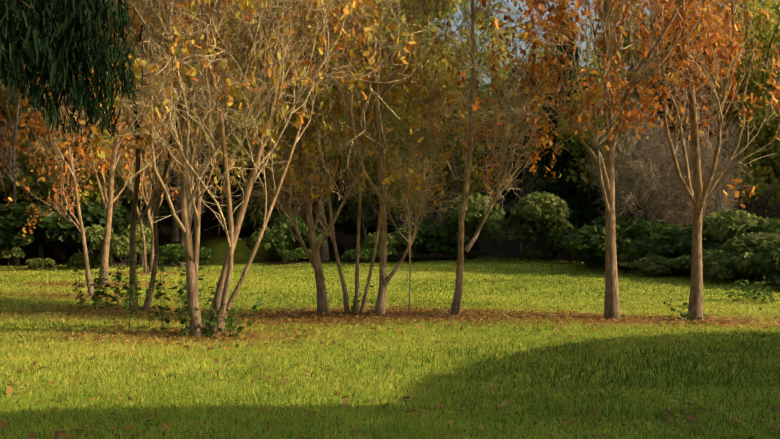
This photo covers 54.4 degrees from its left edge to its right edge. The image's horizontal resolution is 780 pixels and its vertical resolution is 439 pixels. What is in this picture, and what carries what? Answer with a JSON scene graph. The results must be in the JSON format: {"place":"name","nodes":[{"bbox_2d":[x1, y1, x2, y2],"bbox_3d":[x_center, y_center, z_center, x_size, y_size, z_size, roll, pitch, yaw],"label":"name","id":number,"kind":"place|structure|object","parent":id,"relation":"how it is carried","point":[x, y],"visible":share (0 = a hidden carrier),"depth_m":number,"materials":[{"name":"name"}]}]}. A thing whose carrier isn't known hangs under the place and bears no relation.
{"place":"outdoors","nodes":[
{"label":"outdoors","id":0,"kind":"place"},
{"bbox_2d":[0,107,779,438],"bbox_3d":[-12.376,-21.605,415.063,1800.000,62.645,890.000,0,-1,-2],"label":"ground","id":1,"kind":"structure","parent":0,"point":[214,239],"depth_m":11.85,"materials":[{"name":"green plant"}]},
{"bbox_2d":[0,98,24,176],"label":"tree","id":2,"kind":"object","parent":1,"relation":"on","point":[6,136],"visible":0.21,"depth_m":41.08,"materials":[{"name":"orange plant"}]},
{"bbox_2d":[0,244,24,268],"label":"shrub","id":3,"kind":"object","parent":1,"relation":"on","point":[16,251],"visible":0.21,"depth_m":37.56,"materials":[{"name":"green plant"}]},
{"bbox_2d":[0,188,29,203],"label":"shrub","id":4,"kind":"object","parent":1,"relation":"on","point":[6,201],"visible":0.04,"depth_m":48.15,"materials":[{"name":"green plant"}]},
{"bbox_2d":[0,200,74,249],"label":"shrub","id":5,"kind":"object","parent":1,"relation":"on","point":[11,231],"visible":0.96,"depth_m":34.69,"materials":[{"name":"green plant"}]},
{"bbox_2d":[0,95,76,207],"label":"young tree","id":6,"kind":"object","parent":1,"relation":"on","point":[64,164],"depth_m":48.69,"materials":[{"name":"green plant"}]},
{"bbox_2d":[25,258,56,268],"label":"shrub","id":7,"kind":"object","parent":1,"relation":"on","point":[40,262],"visible":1,"depth_m":38.12,"materials":[{"name":"green plant"}]},
{"bbox_2d":[0,71,83,264],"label":"bare tree","id":8,"kind":"object","parent":1,"relation":"on","point":[13,174],"visible":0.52,"depth_m":40.54,"materials":[{"name":"brown plant"}]},
{"bbox_2d":[0,52,86,258],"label":"young tree","id":9,"kind":"object","parent":1,"relation":"on","point":[31,180],"visible":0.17,"depth_m":43.02,"materials":[{"name":"orange plant"}]},
{"bbox_2d":[2,97,86,262],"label":"bare tree","id":10,"kind":"object","parent":1,"relation":"on","point":[20,156],"visible":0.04,"depth_m":44.47,"materials":[{"name":"brown plant"}]},
{"bbox_2d":[2,208,90,261],"bbox_3d":[-20.478,0.915,44.563,8.376,3.622,5.874,1,-1,-27],"label":"shrub","id":11,"kind":"object","parent":1,"relation":"on","point":[41,231],"visible":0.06,"depth_m":43.35,"materials":[{"name":"green plant"}]},
{"bbox_2d":[22,90,78,259],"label":"bare tree","id":12,"kind":"object","parent":1,"relation":"on","point":[59,249],"depth_m":45.44,"materials":[{"name":"brown plant"}]},
{"bbox_2d":[0,0,144,139],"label":"tree","id":13,"kind":"object","parent":1,"relation":"on","point":[50,42],"visible":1,"depth_m":9.52,"materials":[{"name":"green plant"}]},
{"bbox_2d":[4,3,143,296],"bbox_3d":[-9.162,-3.139,21.901,3.804,11.007,4.141,1,-1,-37],"label":"tree","id":14,"kind":"object","parent":1,"relation":"on","point":[61,177],"visible":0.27,"depth_m":21.83,"materials":[{"name":"orange plant"}]},
{"bbox_2d":[66,252,113,268],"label":"shrub","id":15,"kind":"object","parent":1,"relation":"on","point":[77,260],"visible":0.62,"depth_m":36.35,"materials":[{"name":"green plant"}]},
{"bbox_2d":[41,197,149,253],"bbox_3d":[-16.084,0.784,42.845,4.144,3.935,6.455,0,-1,16],"label":"shrub","id":16,"kind":"object","parent":1,"relation":"on","point":[96,211],"visible":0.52,"depth_m":40.47,"materials":[{"name":"green plant"}]},
{"bbox_2d":[20,1,181,285],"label":"tree","id":17,"kind":"object","parent":1,"relation":"on","point":[110,200],"depth_m":25.66,"materials":[{"name":"brown plant"}]},
{"bbox_2d":[48,195,168,255],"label":"tree","id":18,"kind":"object","parent":1,"relation":"on","point":[163,209],"depth_m":46.61,"materials":[{"name":"green plant"}]},
{"bbox_2d":[77,224,151,267],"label":"shrub","id":19,"kind":"object","parent":1,"relation":"on","point":[119,244],"visible":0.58,"depth_m":36.04,"materials":[{"name":"green plant"}]},
{"bbox_2d":[71,11,163,229],"bbox_3d":[-14.951,-5.540,40.921,5.600,16.453,5.486,1,-1,-32],"label":"young tree","id":20,"kind":"object","parent":1,"relation":"on","point":[118,182],"visible":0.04,"depth_m":40.93,"materials":[{"name":"orange plant"}]},
{"bbox_2d":[76,114,163,194],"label":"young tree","id":21,"kind":"object","parent":1,"relation":"on","point":[79,182],"depth_m":56.47,"materials":[{"name":"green plant"}]},
{"bbox_2d":[77,79,204,262],"bbox_3d":[-13.688,-10.831,45.157,10.156,27.370,10.658,0,-1,-4],"label":"tree","id":22,"kind":"object","parent":1,"relation":"on","point":[107,173],"depth_m":44.23,"materials":[{"name":"orange plant"}]},
{"bbox_2d":[31,0,273,310],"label":"tree","id":23,"kind":"object","parent":1,"relation":"on","point":[158,192],"visible":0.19,"depth_m":18.09,"materials":[{"name":"brown plant"}]},
{"bbox_2d":[75,20,249,272],"bbox_3d":[-10.428,-4.362,31.068,7.150,13.475,6.753,-1,-1,29],"label":"tree","id":24,"kind":"object","parent":1,"relation":"on","point":[150,168],"visible":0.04,"depth_m":31.48,"materials":[{"name":"brown plant"}]},
{"bbox_2d":[131,62,204,265],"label":"bare tree","id":25,"kind":"object","parent":1,"relation":"on","point":[141,262],"visible":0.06,"depth_m":41.85,"materials":[{"name":"brown plant"}]},
{"bbox_2d":[147,243,214,267],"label":"shrub","id":26,"kind":"object","parent":1,"relation":"on","point":[172,251],"visible":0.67,"depth_m":37.97,"materials":[{"name":"green plant"}]},
{"bbox_2d":[151,104,236,232],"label":"bare tree","id":27,"kind":"object","parent":1,"relation":"on","point":[201,169],"visible":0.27,"depth_m":41.35,"materials":[{"name":"brown plant"}]},
{"bbox_2d":[152,23,247,241],"bbox_3d":[-13.996,-13.130,47.950,11.505,29.545,10.963,1,-1,-26],"label":"tree","id":28,"kind":"object","parent":1,"relation":"on","point":[175,232],"depth_m":49.58,"materials":[{"name":"brown plant"}]},
{"bbox_2d":[125,0,298,266],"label":"young tree","id":29,"kind":"object","parent":1,"relation":"on","point":[190,206],"visible":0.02,"depth_m":42.06,"materials":[{"name":"brown plant"}]},
{"bbox_2d":[193,150,292,212],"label":"tree","id":30,"kind":"object","parent":1,"relation":"on","point":[237,192],"visible":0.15,"depth_m":52.43,"materials":[{"name":"green plant"}]},
{"bbox_2d":[218,199,279,231],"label":"shrub","id":31,"kind":"object","parent":1,"relation":"on","point":[273,215],"visible":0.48,"depth_m":51.09,"materials":[{"name":"green plant"}]},
{"bbox_2d":[215,71,293,205],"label":"young tree","id":32,"kind":"object","parent":1,"relation":"on","point":[247,148],"visible":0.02,"depth_m":53.20,"materials":[{"name":"brown plant"}]},
{"bbox_2d":[234,213,275,231],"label":"shrub","id":33,"kind":"object","parent":1,"relation":"on","point":[247,220],"visible":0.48,"depth_m":50.03,"materials":[{"name":"green plant"}]},
{"bbox_2d":[212,34,299,224],"bbox_3d":[-9.358,-13.172,54.714,11.910,27.474,9.931,0,-1,5],"label":"young tree","id":34,"kind":"object","parent":1,"relation":"on","point":[231,189],"depth_m":53.21,"materials":[{"name":"brown plant"}]},
{"bbox_2d":[86,0,439,336],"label":"tree","id":35,"kind":"object","parent":1,"relation":"on","point":[166,22],"visible":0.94,"depth_m":13.09,"materials":[{"name":"brown plant"}]},
{"bbox_2d":[258,77,310,248],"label":"bare tree","id":36,"kind":"object","parent":1,"relation":"on","point":[309,245],"depth_m":47.58,"materials":[{"name":"brown plant"}]},
{"bbox_2d":[245,214,326,261],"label":"shrub","id":37,"kind":"object","parent":1,"relation":"on","point":[282,236],"visible":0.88,"depth_m":43.17,"materials":[{"name":"green plant"}]},
{"bbox_2d":[264,95,311,255],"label":"bare tree","id":38,"kind":"object","parent":1,"relation":"on","point":[276,251],"visible":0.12,"depth_m":46.12,"materials":[{"name":"brown plant"}]},
{"bbox_2d":[277,247,311,263],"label":"shrub","id":39,"kind":"object","parent":1,"relation":"on","point":[299,253],"visible":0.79,"depth_m":40.52,"materials":[{"name":"green plant"}]},
{"bbox_2d":[281,137,329,249],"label":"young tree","id":40,"kind":"object","parent":1,"relation":"on","point":[300,198],"visible":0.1,"depth_m":46.99,"materials":[{"name":"brown plant"}]},
{"bbox_2d":[225,0,397,260],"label":"young tree","id":41,"kind":"object","parent":1,"relation":"on","point":[324,252],"visible":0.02,"depth_m":44.56,"materials":[{"name":"brown plant"}]},
{"bbox_2d":[188,0,435,314],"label":"tree","id":42,"kind":"object","parent":1,"relation":"on","point":[369,115],"visible":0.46,"depth_m":16.74,"materials":[{"name":"brown plant"}]},
{"bbox_2d":[189,0,463,313],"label":"tree","id":43,"kind":"object","parent":1,"relation":"on","point":[283,148],"visible":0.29,"depth_m":16.76,"materials":[{"name":"brown plant"}]},
{"bbox_2d":[302,199,394,251],"bbox_3d":[-2.812,0.447,48.514,7.126,3.840,5.198,2,-3,-67],"label":"shrub","id":44,"kind":"object","parent":1,"relation":"on","point":[346,220],"visible":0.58,"depth_m":47.68,"materials":[{"name":"green plant"}]},
{"bbox_2d":[294,1,410,238],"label":"young tree","id":45,"kind":"object","parent":1,"relation":"on","point":[337,183],"visible":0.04,"depth_m":53.47,"materials":[{"name":"brown plant"}]},
{"bbox_2d":[333,144,371,200],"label":"green tree","id":46,"kind":"object","parent":1,"relation":"on","point":[344,185],"visible":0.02,"depth_m":67.60,"materials":[{"name":"green plant"}]},
{"bbox_2d":[331,152,376,205],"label":"young tree","id":47,"kind":"object","parent":1,"relation":"on","point":[346,185],"visible":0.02,"depth_m":62.62,"materials":[{"name":"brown plant"}]},
{"bbox_2d":[216,0,497,315],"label":"tree","id":48,"kind":"object","parent":1,"relation":"on","point":[384,278],"visible":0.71,"depth_m":16.29,"materials":[{"name":"brown plant"}]},
{"bbox_2d":[341,248,379,263],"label":"shrub","id":49,"kind":"object","parent":1,"relation":"on","point":[365,254],"visible":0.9,"depth_m":39.04,"materials":[{"name":"green plant"}]},
{"bbox_2d":[343,125,378,236],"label":"tree","id":50,"kind":"object","parent":1,"relation":"on","point":[362,216],"visible":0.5,"depth_m":46.30,"materials":[{"name":"brown plant"}]},
{"bbox_2d":[334,83,411,215],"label":"young tree","id":51,"kind":"object","parent":1,"relation":"on","point":[374,199],"visible":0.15,"depth_m":51.38,"materials":[{"name":"brown plant"}]},
{"bbox_2d":[360,231,404,261],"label":"shrub","id":52,"kind":"object","parent":1,"relation":"on","point":[393,247],"visible":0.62,"depth_m":40.30,"materials":[{"name":"green plant"}]},
{"bbox_2d":[0,268,779,438],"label":"fallen leaves","id":53,"kind":"object","parent":1,"relation":"on","point":[311,321],"visible":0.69,"depth_m":14.78,"materials":[{"name":"brown plant"}]},
{"bbox_2d":[376,0,418,219],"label":"young tree","id":54,"kind":"object","parent":1,"relation":"on","point":[393,216],"depth_m":73.05,"materials":[{"name":"brown plant"}]},
{"bbox_2d":[371,63,432,256],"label":"young tree","id":55,"kind":"object","parent":1,"relation":"on","point":[397,194],"visible":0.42,"depth_m":45.75,"materials":[{"name":"brown plant"}]},
{"bbox_2d":[375,90,457,314],"bbox_3d":[0.670,-0.323,16.143,2.341,5.029,1.831,1,-1,-39],"label":"tree","id":56,"kind":"object","parent":1,"relation":"on","point":[410,240],"visible":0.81,"depth_m":16.04,"materials":[{"name":"brown plant"}]},
{"bbox_2d":[70,251,777,339],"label":"weeds","id":57,"kind":"object","parent":1,"relation":"on","point":[128,293],"visible":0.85,"depth_m":14.22,"materials":[{"name":"green plant"}]},
{"bbox_2d":[391,219,457,260],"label":"shrub","id":58,"kind":"object","parent":1,"relation":"on","point":[430,234],"visible":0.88,"depth_m":40.80,"materials":[{"name":"green plant"}]},
{"bbox_2d":[414,131,453,221],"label":"green tree","id":59,"kind":"object","parent":1,"relation":"on","point":[437,207],"visible":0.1,"depth_m":61.28,"materials":[{"name":"green plant"}]},
{"bbox_2d":[383,0,497,221],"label":"young tree","id":60,"kind":"object","parent":1,"relation":"on","point":[433,11],"visible":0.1,"depth_m":58.26,"materials":[{"name":"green plant"}]},
{"bbox_2d":[416,240,480,258],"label":"shrub","id":61,"kind":"object","parent":1,"relation":"on","point":[449,248],"visible":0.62,"depth_m":41.44,"materials":[{"name":"green plant"}]},
{"bbox_2d":[407,24,493,202],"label":"young tree","id":62,"kind":"object","parent":1,"relation":"on","point":[474,178],"visible":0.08,"depth_m":51.80,"materials":[{"name":"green plant"}]},
{"bbox_2d":[381,0,525,255],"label":"young tree","id":63,"kind":"object","parent":1,"relation":"on","point":[478,55],"visible":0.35,"depth_m":44.76,"materials":[{"name":"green plant"}]},
{"bbox_2d":[420,0,512,254],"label":"bare tree","id":64,"kind":"object","parent":1,"relation":"on","point":[443,199],"visible":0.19,"depth_m":46.75,"materials":[{"name":"brown plant"}]},
{"bbox_2d":[464,250,489,258],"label":"shrub","id":65,"kind":"object","parent":1,"relation":"on","point":[476,254],"visible":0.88,"depth_m":41.69,"materials":[{"name":"green plant"}]},
{"bbox_2d":[383,0,584,315],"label":"tree","id":66,"kind":"object","parent":1,"relation":"on","point":[509,95],"visible":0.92,"depth_m":15.75,"materials":[{"name":"brown plant"}]},
{"bbox_2d":[472,85,505,202],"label":"green tree","id":67,"kind":"object","parent":1,"relation":"on","point":[479,188],"visible":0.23,"depth_m":67.24,"materials":[{"name":"green plant"}]},
{"bbox_2d":[475,114,505,218],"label":"tree","id":68,"kind":"object","parent":1,"relation":"on","point":[488,158],"visible":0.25,"depth_m":62.53,"materials":[{"name":"brown plant"}]},
{"bbox_2d":[476,17,519,202],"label":"young tree","id":69,"kind":"object","parent":1,"relation":"on","point":[496,47],"visible":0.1,"depth_m":105.68,"materials":[{"name":"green plant"}]},
{"bbox_2d":[441,191,573,260],"bbox_3d":[6.368,0.455,40.991,7.590,4.001,5.411,-1,-1,31],"label":"shrub","id":70,"kind":"object","parent":1,"relation":"on","point":[531,217],"visible":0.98,"depth_m":39.14,"materials":[{"name":"green plant"}]},
{"bbox_2d":[493,138,545,252],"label":"bare tree","id":71,"kind":"object","parent":1,"relation":"on","point":[528,175],"visible":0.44,"depth_m":47.87,"materials":[{"name":"brown plant"}]},
{"bbox_2d":[499,78,548,218],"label":"conifer","id":72,"kind":"object","parent":1,"relation":"on","point":[509,198],"visible":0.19,"depth_m":58.14,"materials":[{"name":"green plant"}]},
{"bbox_2d":[516,41,554,187],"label":"young tree","id":73,"kind":"object","parent":1,"relation":"on","point":[542,183],"visible":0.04,"depth_m":69.04,"materials":[{"name":"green plant"}]},
{"bbox_2d":[518,250,557,260],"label":"shrub","id":74,"kind":"object","parent":1,"relation":"on","point":[535,254],"visible":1,"depth_m":39.44,"materials":[{"name":"green plant"}]},
{"bbox_2d":[545,226,578,262],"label":"shrub","id":75,"kind":"object","parent":1,"relation":"on","point":[554,239],"visible":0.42,"depth_m":38.04,"materials":[{"name":"green plant"}]},
{"bbox_2d":[525,31,602,184],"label":"young tree","id":76,"kind":"object","parent":1,"relation":"on","point":[541,110],"visible":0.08,"depth_m":64.06,"materials":[{"name":"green plant"}]},
{"bbox_2d":[531,13,603,225],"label":"conifer","id":77,"kind":"object","parent":1,"relation":"on","point":[578,200],"visible":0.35,"depth_m":49.66,"materials":[{"name":"green plant"}]},
{"bbox_2d":[558,234,593,264],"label":"shrub","id":78,"kind":"object","parent":1,"relation":"on","point":[562,243],"visible":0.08,"depth_m":37.22,"materials":[{"name":"green plant"}]},
{"bbox_2d":[572,73,605,227],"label":"tree","id":79,"kind":"object","parent":1,"relation":"on","point":[582,223],"visible":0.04,"depth_m":54.99,"materials":[{"name":"green plant"}]},
{"bbox_2d":[550,0,658,191],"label":"young tree","id":80,"kind":"object","parent":1,"relation":"on","point":[576,138],"visible":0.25,"depth_m":43.81,"materials":[{"name":"orange plant"}]},
{"bbox_2d":[565,214,663,269],"bbox_3d":[10.012,1.083,33.151,4.652,2.692,5.116,0,-1,15],"label":"shrub","id":81,"kind":"object","parent":1,"relation":"on","point":[589,238],"visible":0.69,"depth_m":32.00,"materials":[{"name":"green plant"}]},
{"bbox_2d":[571,4,663,213],"bbox_3d":[13.341,-5.639,43.912,5.704,16.600,8.372,0,-1,17],"label":"bare tree","id":82,"kind":"object","parent":1,"relation":"on","point":[632,66],"visible":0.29,"depth_m":43.12,"materials":[{"name":"brown plant"}]},
{"bbox_2d":[489,0,747,320],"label":"tree","id":83,"kind":"object","parent":1,"relation":"on","point":[606,170],"visible":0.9,"depth_m":15.00,"materials":[{"name":"orange plant"}]},
{"bbox_2d":[573,101,669,214],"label":"bare tree","id":84,"kind":"object","parent":1,"relation":"on","point":[587,165],"visible":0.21,"depth_m":35.65,"materials":[{"name":"brown plant"}]},
{"bbox_2d":[615,29,652,214],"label":"young tree","id":85,"kind":"object","parent":1,"relation":"on","point":[631,73],"visible":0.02,"depth_m":67.71,"materials":[{"name":"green plant"}]},
{"bbox_2d":[593,223,728,260],"bbox_3d":[11.422,1.265,31.345,5.706,2.226,3.171,-1,-1,33],"label":"shrub","id":86,"kind":"object","parent":1,"relation":"on","point":[677,241],"visible":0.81,"depth_m":30.66,"materials":[{"name":"green plant"}]},
{"bbox_2d":[574,69,752,258],"bbox_3d":[12.220,-2.277,33.499,7.153,9.359,9.160,0,-1,23],"label":"bare bush","id":87,"kind":"object","parent":1,"relation":"on","point":[673,212],"visible":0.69,"depth_m":33.08,"materials":[{"name":"grey plant"}]},
{"bbox_2d":[629,255,703,275],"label":"shrub","id":88,"kind":"object","parent":1,"relation":"on","point":[654,263],"visible":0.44,"depth_m":29.47,"materials":[{"name":"green plant"}]},
{"bbox_2d":[633,194,707,219],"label":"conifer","id":89,"kind":"object","parent":1,"relation":"on","point":[638,207],"depth_m":53.11,"materials":[{"name":"green plant"}]},
{"bbox_2d":[580,0,779,321],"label":"tree","id":90,"kind":"object","parent":1,"relation":"on","point":[697,197],"visible":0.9,"depth_m":15.27,"materials":[{"name":"orange plant"}]},
{"bbox_2d":[628,0,732,215],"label":"tree","id":91,"kind":"object","parent":1,"relation":"on","point":[669,99],"visible":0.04,"depth_m":44.91,"materials":[{"name":"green plant"}]},
{"bbox_2d":[636,0,734,223],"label":"tree","id":92,"kind":"object","parent":1,"relation":"on","point":[721,9],"visible":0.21,"depth_m":42.81,"materials":[{"name":"orange plant"}]},
{"bbox_2d":[667,249,738,270],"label":"shrub","id":93,"kind":"object","parent":1,"relation":"on","point":[683,259],"visible":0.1,"depth_m":27.89,"materials":[{"name":"green plant"}]},
{"bbox_2d":[650,0,761,210],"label":"tree","id":94,"kind":"object","parent":1,"relation":"on","point":[729,93],"visible":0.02,"depth_m":45.22,"materials":[{"name":"orange plant"}]},
{"bbox_2d":[692,79,745,228],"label":"bare tree","id":95,"kind":"object","parent":1,"relation":"on","point":[716,207],"visible":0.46,"depth_m":32.01,"materials":[{"name":"brown plant"}]},
{"bbox_2d":[668,209,774,250],"bbox_3d":[13.254,0.970,31.057,4.606,2.787,4.766,0,-1,-4],"label":"shrub","id":96,"kind":"object","parent":1,"relation":"on","point":[712,224],"visible":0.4,"depth_m":29.37,"materials":[{"name":"green plant"}]},
{"bbox_2d":[680,117,770,230],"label":"bare tree","id":97,"kind":"object","parent":1,"relation":"on","point":[720,195],"visible":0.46,"depth_m":31.68,"materials":[{"name":"brown plant"}]},
{"bbox_2d":[702,251,767,283],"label":"shrub","id":98,"kind":"object","parent":1,"relation":"on","point":[719,264],"visible":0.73,"depth_m":25.88,"materials":[{"name":"green plant"}]},
{"bbox_2d":[713,0,760,208],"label":"young tree","id":99,"kind":"object","parent":1,"relation":"on","point":[717,21],"visible":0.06,"depth_m":53.80,"materials":[{"name":"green plant"}]},
{"bbox_2d":[709,0,779,217],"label":"young tree","id":100,"kind":"object","parent":1,"relation":"on","point":[759,165],"visible":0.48,"depth_m":43.24,"materials":[{"name":"orange plant"}]},
{"bbox_2d":[728,0,762,37],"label":"young tree","id":101,"kind":"object","parent":1,"relation":"on","point":[750,4],"depth_m":113.05,"materials":[{"name":"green plant"}]},
{"bbox_2d":[720,2,779,198],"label":"tree","id":102,"kind":"object","parent":1,"relation":"on","point":[777,175],"depth_m":66.61,"materials":[{"name":"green plant"}]},
{"bbox_2d":[721,231,779,256],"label":"shrub","id":103,"kind":"object","parent":1,"relation":"on","point":[768,240],"visible":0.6,"depth_m":26.33,"materials":[{"name":"green plant"}]},
{"bbox_2d":[725,217,779,253],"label":"shrub","id":104,"kind":"object","parent":1,"relation":"on","point":[770,222],"visible":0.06,"depth_m":28.95,"materials":[{"name":"green plant"}]},
{"bbox_2d":[742,32,779,193],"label":"tree","id":105,"kind":"object","parent":1,"relation":"on","point":[775,166],"depth_m":49.22,"materials":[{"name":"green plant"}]},
{"bbox_2d":[750,0,779,215],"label":"young tree","id":106,"kind":"object","parent":1,"relation":"on","point":[766,107],"visible":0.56,"depth_m":41.44,"materials":[{"name":"green plant"}]},
{"bbox_2d":[756,242,779,273],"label":"shrub","id":107,"kind":"object","parent":1,"relation":"on","point":[770,261],"visible":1,"depth_m":23.95,"materials":[{"name":"green plant"}]},
{"bbox_2d":[763,270,779,285],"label":"shrub","id":108,"kind":"object","parent":1,"relation":"on","point":[773,278],"visible":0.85,"depth_m":23.53,"materials":[{"name":"green plant"}]},
{"bbox_2d":[390,0,779,164],"label":"sky","id":109,"kind":"structure","parent":0,"point":[583,45],"materials":[{"name":"blue"}]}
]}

